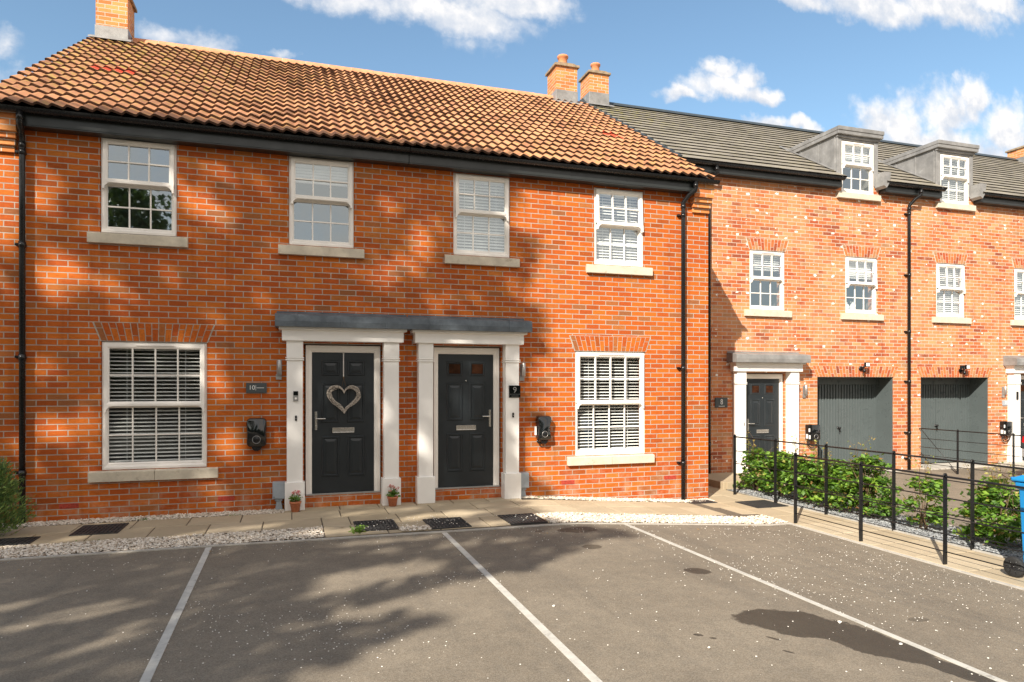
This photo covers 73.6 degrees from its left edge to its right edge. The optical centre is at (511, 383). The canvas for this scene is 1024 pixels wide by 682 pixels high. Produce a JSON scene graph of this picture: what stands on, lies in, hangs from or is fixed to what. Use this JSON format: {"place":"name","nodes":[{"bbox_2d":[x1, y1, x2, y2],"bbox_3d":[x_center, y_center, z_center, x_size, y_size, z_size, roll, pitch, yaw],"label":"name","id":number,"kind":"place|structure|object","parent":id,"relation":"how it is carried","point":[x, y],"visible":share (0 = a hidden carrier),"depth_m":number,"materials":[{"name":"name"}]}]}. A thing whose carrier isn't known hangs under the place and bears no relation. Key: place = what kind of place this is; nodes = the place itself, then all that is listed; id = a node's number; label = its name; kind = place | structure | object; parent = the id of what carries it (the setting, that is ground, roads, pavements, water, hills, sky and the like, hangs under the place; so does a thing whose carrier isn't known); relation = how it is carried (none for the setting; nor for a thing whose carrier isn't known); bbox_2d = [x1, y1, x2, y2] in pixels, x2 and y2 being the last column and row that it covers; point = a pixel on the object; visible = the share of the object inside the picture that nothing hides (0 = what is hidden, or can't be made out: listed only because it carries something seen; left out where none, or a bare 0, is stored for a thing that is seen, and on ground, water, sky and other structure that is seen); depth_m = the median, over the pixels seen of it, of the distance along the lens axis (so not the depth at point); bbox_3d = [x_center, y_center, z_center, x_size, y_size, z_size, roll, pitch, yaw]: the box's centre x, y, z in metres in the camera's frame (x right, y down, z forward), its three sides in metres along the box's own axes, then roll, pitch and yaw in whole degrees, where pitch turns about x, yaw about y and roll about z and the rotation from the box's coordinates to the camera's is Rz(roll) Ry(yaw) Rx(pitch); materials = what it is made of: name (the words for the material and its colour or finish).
{"place":"outdoors","nodes":[
{"label":"outdoors","id":0,"kind":"place"},
{"bbox_2d":[0,526,323,558],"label":"gravel","id":1,"kind":"structure","parent":0,"point":[147,542],"depth_m":7.25,"materials":[{"name":"grey gravel"}]},
{"bbox_2d":[0,447,1023,681],"bbox_3d":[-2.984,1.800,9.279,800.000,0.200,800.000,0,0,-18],"label":"tarmac ground","id":2,"kind":"structure","parent":0,"point":[108,601],"depth_m":5.18,"materials":[{"name":"grey asphalt"}]},
{"bbox_2d":[139,547,211,681],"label":"parking bay edging","id":3,"kind":"object","parent":2,"relation":"on","point":[150,669],"visible":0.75,"depth_m":4.83,"materials":[{"name":"white paint"}]},
{"bbox_2d":[0,0,414,522],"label":"brick house","id":4,"kind":"structure","parent":2,"relation":"on","point":[194,240],"depth_m":9.08,"materials":[{"name":"orange brick"}]},
{"bbox_2d":[87,138,187,247],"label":"window","id":5,"kind":"structure","parent":4,"relation":"in","point":[139,179],"depth_m":8.86,"materials":[{"name":"white glass"}]},
{"bbox_2d":[88,322,217,482],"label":"window","id":6,"kind":"structure","parent":4,"relation":"in","point":[154,393],"depth_m":8.90,"materials":[{"name":"white glass"}]},
{"bbox_2d":[246,418,266,450],"bbox_3d":[-3.389,0.672,9.086,0.257,0.440,0.120,0,0,-18],"label":"ev charger","id":7,"kind":"object","parent":4,"relation":"attached to","point":[256,437],"visible":1,"depth_m":9.04,"materials":[{"name":"plastic"}]},
{"bbox_2d":[246,383,266,392],"bbox_3d":[-3.408,0.055,9.130,0.258,0.134,0.024,0,0,-18],"label":"number sign","id":8,"kind":"object","parent":4,"relation":"attached to","point":[256,387],"visible":1,"depth_m":9.12,"materials":[{"name":"grey stone"}]},
{"bbox_2d":[272,481,284,510],"bbox_3d":[-3.121,1.515,9.166,0.160,0.410,0.131,0,0,-18],"label":"service box","id":9,"kind":"object","parent":4,"relation":"attached to","point":[278,491],"visible":0.88,"depth_m":9.12,"materials":[{"name":"grey plastic"}]},
{"bbox_2d":[276,360,281,379],"bbox_3d":[-3.127,-0.188,9.185,0.078,0.265,0.092,0,0,-18],"label":"wall light","id":10,"kind":"object","parent":4,"relation":"attached to","point":[279,371],"visible":1,"depth_m":9.15,"materials":[{"name":"metal"}]},
{"bbox_2d":[293,391,297,400],"bbox_3d":[-2.885,0.163,9.134,0.064,0.135,0.026,0,0,-18],"label":"doorbell","id":11,"kind":"object","parent":4,"relation":"attached to","point":[295,395],"visible":1,"depth_m":9.12,"materials":[{"name":"plastic"}]},
{"bbox_2d":[278,156,363,258],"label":"window","id":12,"kind":"structure","parent":4,"relation":"in","point":[321,191],"depth_m":9.51,"materials":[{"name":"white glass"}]},
{"bbox_2d":[312,352,373,493],"bbox_3d":[-2.347,0.539,9.529,0.837,1.943,0.109,0,0,-18],"label":"door","id":13,"kind":"structure","parent":4,"relation":"in","point":[342,444],"depth_m":9.53,"materials":[{"name":"black wood"}]},
{"bbox_2d":[327,353,360,413],"bbox_3d":[-2.337,-0.005,9.510,0.464,0.845,0.076,0,0,-18],"label":"heart wreath","id":14,"kind":"object","parent":13,"relation":"hanging from","point":[355,400],"visible":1,"depth_m":9.49,"materials":[{"name":"white wicker"}]},
{"bbox_2d":[1,523,701,563],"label":"kerb grit","id":15,"kind":"object","parent":2,"relation":"on","point":[273,545],"visible":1,"depth_m":7.17,"materials":[{"name":"grey gravel"}]},
{"bbox_2d":[0,522,790,560],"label":"kerb edging","id":16,"kind":"object","parent":2,"relation":"on","point":[143,550],"visible":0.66,"depth_m":7.53,"materials":[{"name":"concrete"}]},
{"bbox_2d":[2,498,975,558],"bbox_3d":[-2.528,1.796,5.198,16.370,0.200,11.950,0,0,-18],"label":"paving bed","id":17,"kind":"object","parent":2,"relation":"on","point":[727,512],"visible":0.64,"depth_m":8.49,"materials":[{"name":"grey gravel"}]},
{"bbox_2d":[3,508,284,527],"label":"gravel","id":18,"kind":"structure","parent":17,"relation":"on","point":[128,518],"depth_m":8.59,"materials":[{"name":"grey gravel"}]},
{"bbox_2d":[0,486,1023,587],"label":"paving slabs","id":19,"kind":"structure","parent":17,"relation":"on","point":[334,521],"depth_m":8.58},
{"bbox_2d":[0,456,36,535],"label":"conifer shrub","id":20,"kind":"object","parent":19,"relation":"on","point":[8,507],"visible":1,"depth_m":7.55,"materials":[{"name":"green plant"}]},
{"bbox_2d":[0,536,40,545],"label":"ribbed grate","id":21,"kind":"object","parent":19,"relation":"on","point":[16,541],"visible":0.99,"depth_m":7.33,"materials":[{"name":"metal"}]},
{"bbox_2d":[69,523,128,535],"bbox_3d":[-4.762,1.687,7.914,0.480,0.022,0.570,0,0,-18],"label":"ribbed grate","id":22,"kind":"object","parent":19,"relation":"on","point":[99,529],"visible":1,"depth_m":7.88,"materials":[{"name":"metal"}]},
{"bbox_2d":[288,490,305,511],"bbox_3d":[-2.844,1.544,9.023,0.224,0.283,0.172,0,0,25],"label":"flower pot","id":23,"kind":"object","parent":19,"relation":"on","point":[295,504],"visible":1,"depth_m":9.00,"materials":[{"name":"ceramic"}]},
{"bbox_2d":[348,525,365,533],"bbox_3d":[-1.759,1.662,7.767,0.206,0.129,0.204,0,0,21],"label":"weed","id":24,"kind":"object","parent":19,"relation":"on","point":[358,530],"visible":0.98,"depth_m":7.76,"materials":[{"name":"green plant"}]},
{"bbox_2d":[353,519,399,531],"bbox_3d":[-1.619,1.687,8.137,0.480,0.022,0.590,0,0,-18],"label":"ribbed grate","id":25,"kind":"object","parent":19,"relation":"on","point":[383,524],"visible":0.89,"depth_m":8.15,"materials":[{"name":"metal"}]},
{"bbox_2d":[386,484,400,506],"bbox_3d":[-1.651,1.536,9.449,0.217,0.300,0.225,0,0,-18],"label":"flower pot","id":26,"kind":"object","parent":19,"relation":"on","point":[392,496],"visible":1,"depth_m":9.41,"materials":[{"name":"ceramic"}]},
{"bbox_2d":[423,517,471,529],"bbox_3d":[-0.791,1.687,8.272,0.480,0.022,0.580,0,0,-18],"label":"ribbed grate","id":27,"kind":"object","parent":19,"relation":"on","point":[434,525],"visible":0.98,"depth_m":8.24,"materials":[{"name":"metal"}]},
{"bbox_2d":[361,515,533,530],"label":"grate chippings","id":28,"kind":"object","parent":19,"relation":"on","point":[433,518],"visible":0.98,"depth_m":8.27,"materials":[{"name":"grey gravel"}]},
{"bbox_2d":[498,513,547,524],"bbox_3d":[0.126,1.687,8.541,0.470,0.022,0.570,0,0,-18],"label":"ribbed grate","id":29,"kind":"object","parent":19,"relation":"on","point":[511,519],"visible":1,"depth_m":8.49,"materials":[{"name":"metal"}]},
{"bbox_2d":[687,499,717,503],"bbox_3d":[2.972,1.885,10.911,0.500,0.023,0.300,0,0,-18],"label":"drain cover","id":30,"kind":"object","parent":19,"relation":"on","point":[701,501],"visible":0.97,"depth_m":10.84,"materials":[{"name":"metal"}]},
{"bbox_2d":[736,500,787,507],"bbox_3d":[3.905,1.884,10.722,0.560,0.024,0.570,0,0,-18],"label":"inspection cover","id":31,"kind":"object","parent":19,"relation":"on","point":[761,504],"visible":1,"depth_m":10.64,"materials":[{"name":"metal"}]},
{"bbox_2d":[733,434,1023,549],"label":"estate railing","id":32,"kind":"object","parent":19,"relation":"on","point":[972,462],"visible":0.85,"depth_m":8.82,"materials":[{"name":"metal"}]},
{"bbox_2d":[794,453,1023,571],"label":"estate railing","id":33,"kind":"object","parent":19,"relation":"on","point":[944,497],"visible":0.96,"depth_m":7.55,"materials":[{"name":"metal"}]},
{"bbox_2d":[1003,475,1023,577],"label":"wheelie bin","id":34,"kind":"object","parent":19,"relation":"on","point":[1014,562],"visible":0.94,"depth_m":6.65,"materials":[{"name":"blue plastic"}]},
{"bbox_2d":[399,512,787,530],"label":"gravel","id":35,"kind":"structure","parent":17,"relation":"on","point":[554,517],"depth_m":8.95,"materials":[{"name":"grey gravel"}]},
{"bbox_2d":[521,495,714,502],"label":"gravel","id":36,"kind":"structure","parent":17,"relation":"on","point":[613,499],"depth_m":10.56,"materials":[{"name":"grey gravel"}]},
{"bbox_2d":[1,525,1023,681],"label":"stray chippings","id":37,"kind":"object","parent":2,"relation":"on","point":[598,578],"visible":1,"depth_m":5.60,"materials":[{"name":"white gravel"}]},
{"bbox_2d":[442,532,602,681],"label":"parking bay edging","id":38,"kind":"object","parent":2,"relation":"on","point":[584,669],"visible":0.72,"depth_m":4.94,"materials":[{"name":"white paint"}]},
{"bbox_2d":[373,54,719,503],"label":"brick house","id":39,"kind":"structure","parent":2,"relation":"on","point":[557,239],"depth_m":10.55,"materials":[{"name":"orange brick"}]},
{"bbox_2d":[438,354,492,487],"bbox_3d":[-0.675,0.539,10.067,0.830,1.943,0.109,0,0,-18],"label":"door","id":40,"kind":"structure","parent":39,"relation":"in","point":[465,381],"depth_m":10.07,"materials":[{"name":"black"}]},
{"bbox_2d":[444,173,519,267],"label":"window","id":41,"kind":"structure","parent":39,"relation":"in","point":[480,202],"depth_m":10.18,"materials":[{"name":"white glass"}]},
{"bbox_2d":[509,385,520,397],"bbox_3d":[0.040,0.114,10.078,0.177,0.179,0.020,0,0,-18],"label":"number sign","id":42,"kind":"object","parent":39,"relation":"attached to","point":[514,391],"visible":1,"depth_m":10.07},
{"bbox_2d":[519,363,525,380],"bbox_3d":[0.160,-0.177,10.242,0.078,0.265,0.092,0,0,-18],"label":"wall light","id":43,"kind":"object","parent":39,"relation":"attached to","point":[522,371],"visible":1,"depth_m":10.22,"materials":[{"name":"metal"}]},
{"bbox_2d":[520,472,528,496],"bbox_3d":[0.163,1.522,10.222,0.160,0.395,0.131,0,0,-18],"label":"service box","id":44,"kind":"object","parent":39,"relation":"attached to","point":[524,480],"visible":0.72,"depth_m":10.17,"materials":[{"name":"grey plastic"}]},
{"bbox_2d":[534,415,550,443],"bbox_3d":[0.466,0.695,10.320,0.248,0.435,0.130,0,0,-18],"label":"ev charger","id":45,"kind":"object","parent":39,"relation":"attached to","point":[542,430],"visible":1,"depth_m":10.27,"materials":[{"name":"plastic"}]},
{"bbox_2d":[567,335,654,465],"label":"window","id":46,"kind":"structure","parent":39,"relation":"in","point":[607,402],"depth_m":10.87,"materials":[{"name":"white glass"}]},
{"bbox_2d":[586,188,652,275],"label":"window","id":47,"kind":"structure","parent":39,"relation":"in","point":[615,226],"depth_m":10.86,"materials":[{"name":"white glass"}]},
{"bbox_2d":[578,62,918,473],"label":"brick house","id":48,"kind":"structure","parent":2,"relation":"on","point":[807,240],"depth_m":14.50,"materials":[{"name":"orange brick"}]},
{"bbox_2d":[715,398,727,407],"bbox_3d":[4.187,0.376,13.694,0.287,0.199,0.024,0,0,-18],"label":"number sign","id":49,"kind":"object","parent":48,"relation":"attached to","point":[721,402],"visible":1,"depth_m":13.68,"materials":[{"name":"grey stone"}]},
{"bbox_2d":[746,379,778,470],"bbox_3d":[5.150,0.869,14.062,0.819,1.943,0.109,0,0,-18],"label":"door","id":50,"kind":"structure","parent":48,"relation":"in","point":[762,395],"depth_m":14.07,"materials":[{"name":"black wood"}]},
{"bbox_2d":[744,237,791,317],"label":"window","id":51,"kind":"structure","parent":48,"relation":"in","point":[764,279],"depth_m":14.13,"materials":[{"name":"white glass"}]},
{"bbox_2d":[802,385,807,397],"bbox_3d":[6.115,0.158,14.279,0.078,0.265,0.092,0,0,-18],"label":"wall light","id":52,"kind":"object","parent":48,"relation":"attached to","point":[805,390],"visible":1,"depth_m":14.28,"materials":[{"name":"metal"}]},
{"bbox_2d":[805,424,820,447],"bbox_3d":[6.297,1.093,14.318,0.317,0.495,0.130,0,0,-18],"label":"ev charger","id":53,"kind":"object","parent":48,"relation":"attached to","point":[812,432],"visible":0.94,"depth_m":14.27,"materials":[{"name":"plastic"}]},
{"bbox_2d":[817,377,892,467],"bbox_3d":[7.327,0.869,15.016,2.055,2.023,0.530,0,0,-18],"label":"garage door","id":54,"kind":"structure","parent":48,"relation":"in","point":[853,409],"depth_m":15.28,"materials":[{"name":"grey metal"}]},
{"bbox_2d":[836,141,880,201],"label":"window","id":55,"kind":"structure","parent":48,"relation":"in","point":[859,156],"depth_m":14.82,"materials":[{"name":"white glass"}]},
{"bbox_2d":[840,245,883,320],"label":"window","id":56,"kind":"structure","parent":48,"relation":"in","point":[857,270],"depth_m":14.86,"materials":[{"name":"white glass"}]},
{"bbox_2d":[850,301,855,309],"bbox_3d":[7.423,-1.680,14.933,0.119,0.220,0.141,0,0,36],"label":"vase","id":57,"kind":"object","parent":56,"relation":"in","point":[852,305],"visible":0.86,"depth_m":14.89,"materials":[{"name":"white ceramic"}]},
{"bbox_2d":[859,362,869,372],"bbox_3d":[7.567,-0.347,14.702,0.150,0.225,0.175,0,0,-18],"label":"floodlight","id":58,"kind":"object","parent":48,"relation":"attached to","point":[866,364],"visible":1,"depth_m":14.66,"materials":[{"name":"black plastic"}]},
{"bbox_2d":[708,472,807,489],"bbox_3d":[4.947,1.884,13.262,2.860,0.248,1.288,0,0,-18],"label":"entrance step","id":59,"kind":"object","parent":2,"relation":"on","point":[724,481],"visible":0.25,"depth_m":12.58,"materials":[{"name":"beige stone"}]},
{"bbox_2d":[624,524,1006,681],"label":"parking bay edging","id":60,"kind":"object","parent":2,"relation":"on","point":[968,667],"visible":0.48,"depth_m":5.12,"materials":[{"name":"white paint"}]},
{"bbox_2d":[737,492,1023,561],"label":"kerb edging","id":61,"kind":"object","parent":2,"relation":"on","point":[981,551],"visible":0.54,"depth_m":8.72,"materials":[{"name":"concrete"}]},
{"bbox_2d":[746,125,1023,469],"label":"brick house","id":62,"kind":"structure","parent":2,"relation":"on","point":[965,258],"depth_m":15.87,"materials":[{"name":"orange brick"}]},
{"bbox_2d":[932,252,971,323],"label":"window","id":63,"kind":"structure","parent":62,"relation":"in","point":[946,289],"depth_m":15.63,"materials":[{"name":"white glass"}]},
{"bbox_2d":[921,378,987,463],"bbox_3d":[10.026,0.869,15.884,2.055,2.023,0.530,0,0,-18],"label":"garage door","id":64,"kind":"structure","parent":62,"relation":"in","point":[961,404],"depth_m":16.17,"materials":[{"name":"grey metal"}]},
{"bbox_2d":[935,154,975,211],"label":"window","id":65,"kind":"structure","parent":62,"relation":"in","point":[952,168],"depth_m":15.67,"materials":[{"name":"white glass"}]},
{"bbox_2d":[959,365,969,374],"bbox_3d":[10.261,-0.318,15.569,0.230,0.225,0.175,0,0,-18],"label":"floodlight","id":66,"kind":"object","parent":62,"relation":"attached to","point":[962,368],"visible":1,"depth_m":15.51,"materials":[{"name":"black plastic"}]},
{"bbox_2d":[1001,386,1006,396],"bbox_3d":[11.522,0.188,16.018,0.078,0.265,0.092,0,0,-18],"label":"wall light","id":67,"kind":"object","parent":62,"relation":"attached to","point":[1004,391],"visible":1,"depth_m":15.99,"materials":[{"name":"metal"}]},
{"bbox_2d":[1002,400,1007,405],"bbox_3d":[11.576,0.450,16.071,0.160,0.120,0.024,0,0,-18],"label":"number sign","id":68,"kind":"object","parent":62,"relation":"attached to","point":[1004,402],"visible":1,"depth_m":16.05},
{"bbox_2d":[1000,421,1012,441],"bbox_3d":[11.581,1.117,16.017,0.317,0.495,0.130,0,0,-18],"label":"ev charger","id":69,"kind":"object","parent":62,"relation":"attached to","point":[1006,427],"visible":0.91,"depth_m":15.97,"materials":[{"name":"plastic"}]},
{"bbox_2d":[1010,258,1023,325],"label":"window","id":70,"kind":"structure","parent":62,"relation":"in","point":[1018,263],"depth_m":16.26,"materials":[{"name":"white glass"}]},
{"bbox_2d":[1020,379,1023,460],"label":"door","id":71,"kind":"structure","parent":62,"relation":"in","point":[1022,380],"depth_m":16.32,"materials":[{"name":"black"}]},
{"bbox_2d":[789,523,1023,589],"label":"kerb edging","id":72,"kind":"object","parent":2,"relation":"on","point":[961,571],"visible":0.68,"depth_m":7.37,"materials":[{"name":"concrete"}]},
{"bbox_2d":[848,503,1020,540],"bbox_3d":[6.197,1.938,7.872,0.060,0.125,10.700,0,0,-18],"label":"drive edging","id":73,"kind":"object","parent":2,"relation":"on","point":[942,524],"depth_m":9.06,"materials":[{"name":"concrete"}]},
{"bbox_2d":[878,461,1023,472],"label":"garage apron","id":74,"kind":"object","parent":2,"relation":"on","point":[940,467],"visible":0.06,"depth_m":15.63,"materials":[{"name":"concrete"}]},
{"bbox_2d":[919,428,1023,481],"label":"estate railing","id":75,"kind":"object","parent":2,"relation":"on","point":[1013,450],"visible":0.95,"depth_m":14.09,"materials":[{"name":"metal"}]},
{"bbox_2d":[973,145,1023,178],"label":"brick house","id":76,"kind":"structure","parent":2,"relation":"on","point":[1012,163],"depth_m":21.22,"materials":[{"name":"grey tile"}]},
{"bbox_2d":[0,0,1023,156],"label":"sky","id":77,"kind":"structure","parent":0,"point":[919,72],"materials":[{"name":"blue"}]},
{"bbox_2d":[727,488,1022,559],"bbox_3d":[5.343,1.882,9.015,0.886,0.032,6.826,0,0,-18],"label":"grey gravel","id":78,"kind":"structure","parent":0,"point":[925,533],"depth_m":9.04,"materials":[{"name":"grey gravel"}]},
{"bbox_2d":[18,491,1003,569],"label":"fallen leaves","id":79,"kind":"object","parent":78,"relation":"on","point":[618,521],"visible":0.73,"depth_m":8.40,"materials":[{"name":"brown plant"}]},
{"bbox_2d":[732,430,773,491],"bbox_3d":[4.324,1.367,12.043,0.732,1.113,0.940,0,0,-18],"label":"beech shrub","id":80,"kind":"object","parent":78,"relation":"on","point":[752,459],"visible":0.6,"depth_m":12.02,"materials":[{"name":"green plant"}]},
{"bbox_2d":[750,436,806,495],"bbox_3d":[4.513,1.395,11.411,0.856,1.057,0.995,0,0,0],"label":"beech shrub","id":81,"kind":"object","parent":78,"relation":"on","point":[782,462],"visible":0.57,"depth_m":11.38,"materials":[{"name":"green plant"}]},
{"bbox_2d":[778,435,832,502],"bbox_3d":[4.683,1.362,10.861,0.969,1.125,0.935,0,0,27],"label":"beech shrub","id":82,"kind":"object","parent":78,"relation":"on","point":[803,466],"visible":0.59,"depth_m":10.76,"materials":[{"name":"green plant"}]},
{"bbox_2d":[811,442,865,511],"bbox_3d":[4.897,1.385,10.305,0.783,1.078,1.083,0,0,-18],"label":"beech shrub","id":83,"kind":"object","parent":78,"relation":"on","point":[835,471],"visible":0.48,"depth_m":10.16,"materials":[{"name":"green plant"}]},
{"bbox_2d":[830,436,905,516],"bbox_3d":[5.078,1.337,9.741,0.885,1.172,0.960,0,0,-18],"label":"beech shrub","id":84,"kind":"object","parent":78,"relation":"on","point":[870,491],"visible":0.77,"depth_m":9.66,"materials":[{"name":"green plant"}]},
{"bbox_2d":[885,455,955,528],"bbox_3d":[5.351,1.420,8.893,0.691,1.006,0.661,0,0,-18],"label":"beech shrub","id":85,"kind":"object","parent":78,"relation":"on","point":[935,486],"visible":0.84,"depth_m":8.85,"materials":[{"name":"green plant"}]},
{"bbox_2d":[952,450,1023,548],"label":"beech shrub","id":86,"kind":"object","parent":78,"relation":"on","point":[989,495],"visible":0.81,"depth_m":7.93,"materials":[{"name":"green plant"}]}
]}

